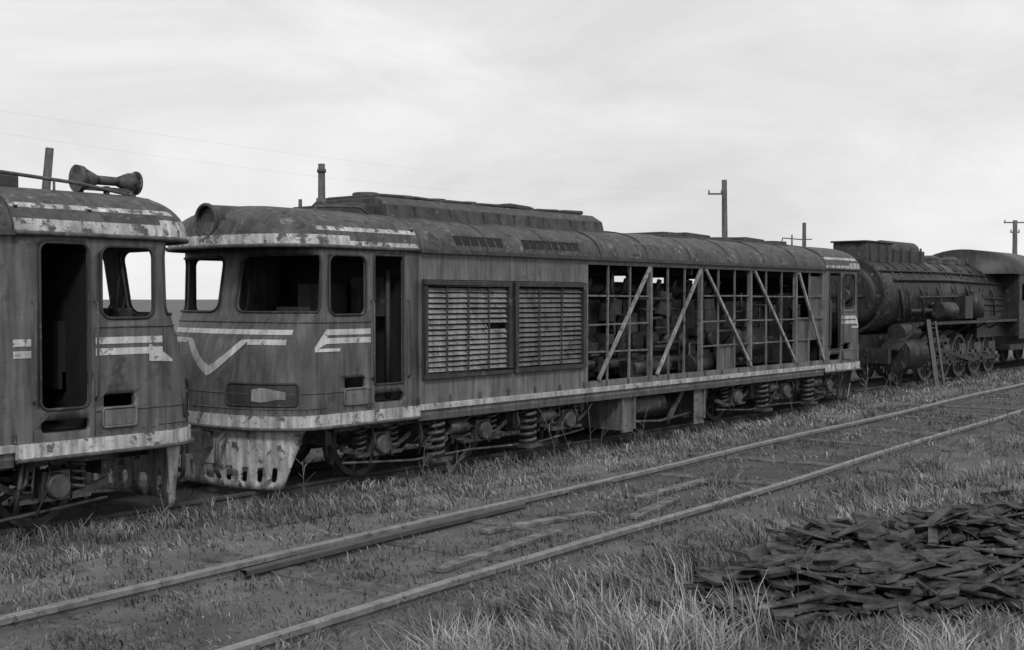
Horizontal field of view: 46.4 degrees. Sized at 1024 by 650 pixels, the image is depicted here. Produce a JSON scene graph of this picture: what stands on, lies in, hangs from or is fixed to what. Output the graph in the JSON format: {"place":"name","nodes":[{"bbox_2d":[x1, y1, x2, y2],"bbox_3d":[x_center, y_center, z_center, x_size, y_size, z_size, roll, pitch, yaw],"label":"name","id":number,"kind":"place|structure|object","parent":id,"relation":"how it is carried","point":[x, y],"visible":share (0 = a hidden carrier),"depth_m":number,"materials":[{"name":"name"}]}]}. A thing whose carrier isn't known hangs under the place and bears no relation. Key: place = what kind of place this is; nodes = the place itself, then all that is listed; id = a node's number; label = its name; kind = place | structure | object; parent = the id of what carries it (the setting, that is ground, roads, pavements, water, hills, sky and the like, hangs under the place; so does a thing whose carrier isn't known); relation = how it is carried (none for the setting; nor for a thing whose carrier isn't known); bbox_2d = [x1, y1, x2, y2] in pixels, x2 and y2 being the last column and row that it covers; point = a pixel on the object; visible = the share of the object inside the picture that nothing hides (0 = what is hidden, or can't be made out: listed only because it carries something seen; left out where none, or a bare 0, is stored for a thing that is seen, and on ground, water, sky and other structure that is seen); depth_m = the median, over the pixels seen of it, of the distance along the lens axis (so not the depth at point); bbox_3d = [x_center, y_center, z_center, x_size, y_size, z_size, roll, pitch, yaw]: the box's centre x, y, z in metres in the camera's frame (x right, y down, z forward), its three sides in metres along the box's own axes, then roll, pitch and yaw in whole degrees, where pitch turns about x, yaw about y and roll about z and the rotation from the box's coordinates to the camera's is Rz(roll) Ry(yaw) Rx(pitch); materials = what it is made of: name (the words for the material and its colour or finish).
{"place":"outdoors","nodes":[
{"label":"outdoors","id":0,"kind":"place"},
{"bbox_2d":[0,299,1023,649],"bbox_3d":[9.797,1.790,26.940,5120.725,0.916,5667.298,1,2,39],"label":"ground","id":1,"kind":"structure","parent":0,"point":[196,621],"depth_m":10.75,"materials":[{"name":"soil"}]},
{"bbox_2d":[42,147,53,189],"bbox_3d":[-11.905,-0.990,29.930,0.860,6.925,0.280,-1,1,-32],"label":"telegraph pole","id":2,"kind":"object","parent":1,"relation":"on","point":[48,164],"visible":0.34,"depth_m":29.94,"materials":[{"name":"grey wood"}]},
{"bbox_2d":[316,164,326,200],"bbox_3d":[-5.561,-1.194,34.962,0.586,7.022,0.616,1,2,39],"label":"telegraph pole","id":3,"kind":"object","parent":1,"relation":"on","point":[321,170],"visible":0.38,"depth_m":34.81,"materials":[{"name":"grey wood"}]},
{"bbox_2d":[0,353,1023,649],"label":"grass","id":4,"kind":"structure","parent":1,"relation":"on","point":[796,641],"depth_m":9.90,"materials":[{"name":"plant"}]},
{"bbox_2d":[0,382,1023,649],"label":"railway track","id":5,"kind":"structure","parent":1,"relation":"on","point":[276,562],"depth_m":9.30,"materials":[{"name":"metal"}]},
{"bbox_2d":[0,359,1023,538],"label":"railway track","id":6,"kind":"structure","parent":1,"relation":"on","point":[314,485],"depth_m":18.98,"materials":[{"name":"grey metal"}]},
{"bbox_2d":[0,164,193,526],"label":"diesel locomotive","id":7,"kind":"object","parent":6,"relation":"on","point":[90,385],"visible":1,"depth_m":14.02,"materials":[{"name":"paint"}]},
{"bbox_2d":[166,192,861,489],"bbox_3d":[1.870,-0.043,24.416,3.262,4.396,20.460,1,2,39],"label":"diesel locomotive","id":8,"kind":"object","parent":6,"relation":"on","point":[371,327],"visible":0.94,"depth_m":19.29,"materials":[{"name":"paint"}]},
{"bbox_2d":[830,240,1023,386],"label":"steam locomotive","id":9,"kind":"object","parent":6,"relation":"on","point":[921,316],"visible":0.91,"depth_m":36.05,"materials":[{"name":"metal"}]},
{"bbox_2d":[75,364,1023,649],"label":"dry weeds","id":10,"kind":"object","parent":1,"relation":"on","point":[839,490],"visible":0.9,"depth_m":10.99,"materials":[{"name":"plant"}]},
{"bbox_2d":[708,180,727,236],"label":"telegraph pole","id":11,"kind":"object","parent":1,"relation":"on","point":[724,213],"visible":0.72,"depth_m":59.68,"materials":[{"name":"grey wood"}]},
{"bbox_2d":[802,223,805,246],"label":"telegraph pole","id":12,"kind":"object","parent":1,"relation":"on","point":[804,233],"visible":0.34,"depth_m":69.76,"materials":[{"name":"grey wood"}]},
{"bbox_2d":[613,489,1023,649],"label":"scrap board pile","id":13,"kind":"object","parent":1,"relation":"on","point":[896,558],"visible":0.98,"depth_m":7.84,"materials":[{"name":"black wood"}]},
{"bbox_2d":[1004,220,1023,253],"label":"telegraph pole","id":14,"kind":"object","parent":1,"relation":"on","point":[1014,240],"visible":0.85,"depth_m":79.81,"materials":[{"name":"grey wood"}]},
{"bbox_2d":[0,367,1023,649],"bbox_3d":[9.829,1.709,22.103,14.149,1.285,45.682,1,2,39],"label":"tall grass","id":15,"kind":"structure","parent":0,"point":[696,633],"depth_m":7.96,"materials":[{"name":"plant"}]},
{"bbox_2d":[0,0,1023,299],"label":"sky","id":16,"kind":"structure","parent":0,"point":[847,120],"materials":[{"name":"white"}]},
{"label":"telegraph pole","id":17,"kind":"object","parent":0,"visible":0},
{"bbox_2d":[4,111,726,199],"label":"overhead wires","id":18,"kind":"object","parent":17,"relation":"attached to","point":[331,158],"visible":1,"depth_m":33.85,"materials":[{"name":"metal"}]}
]}

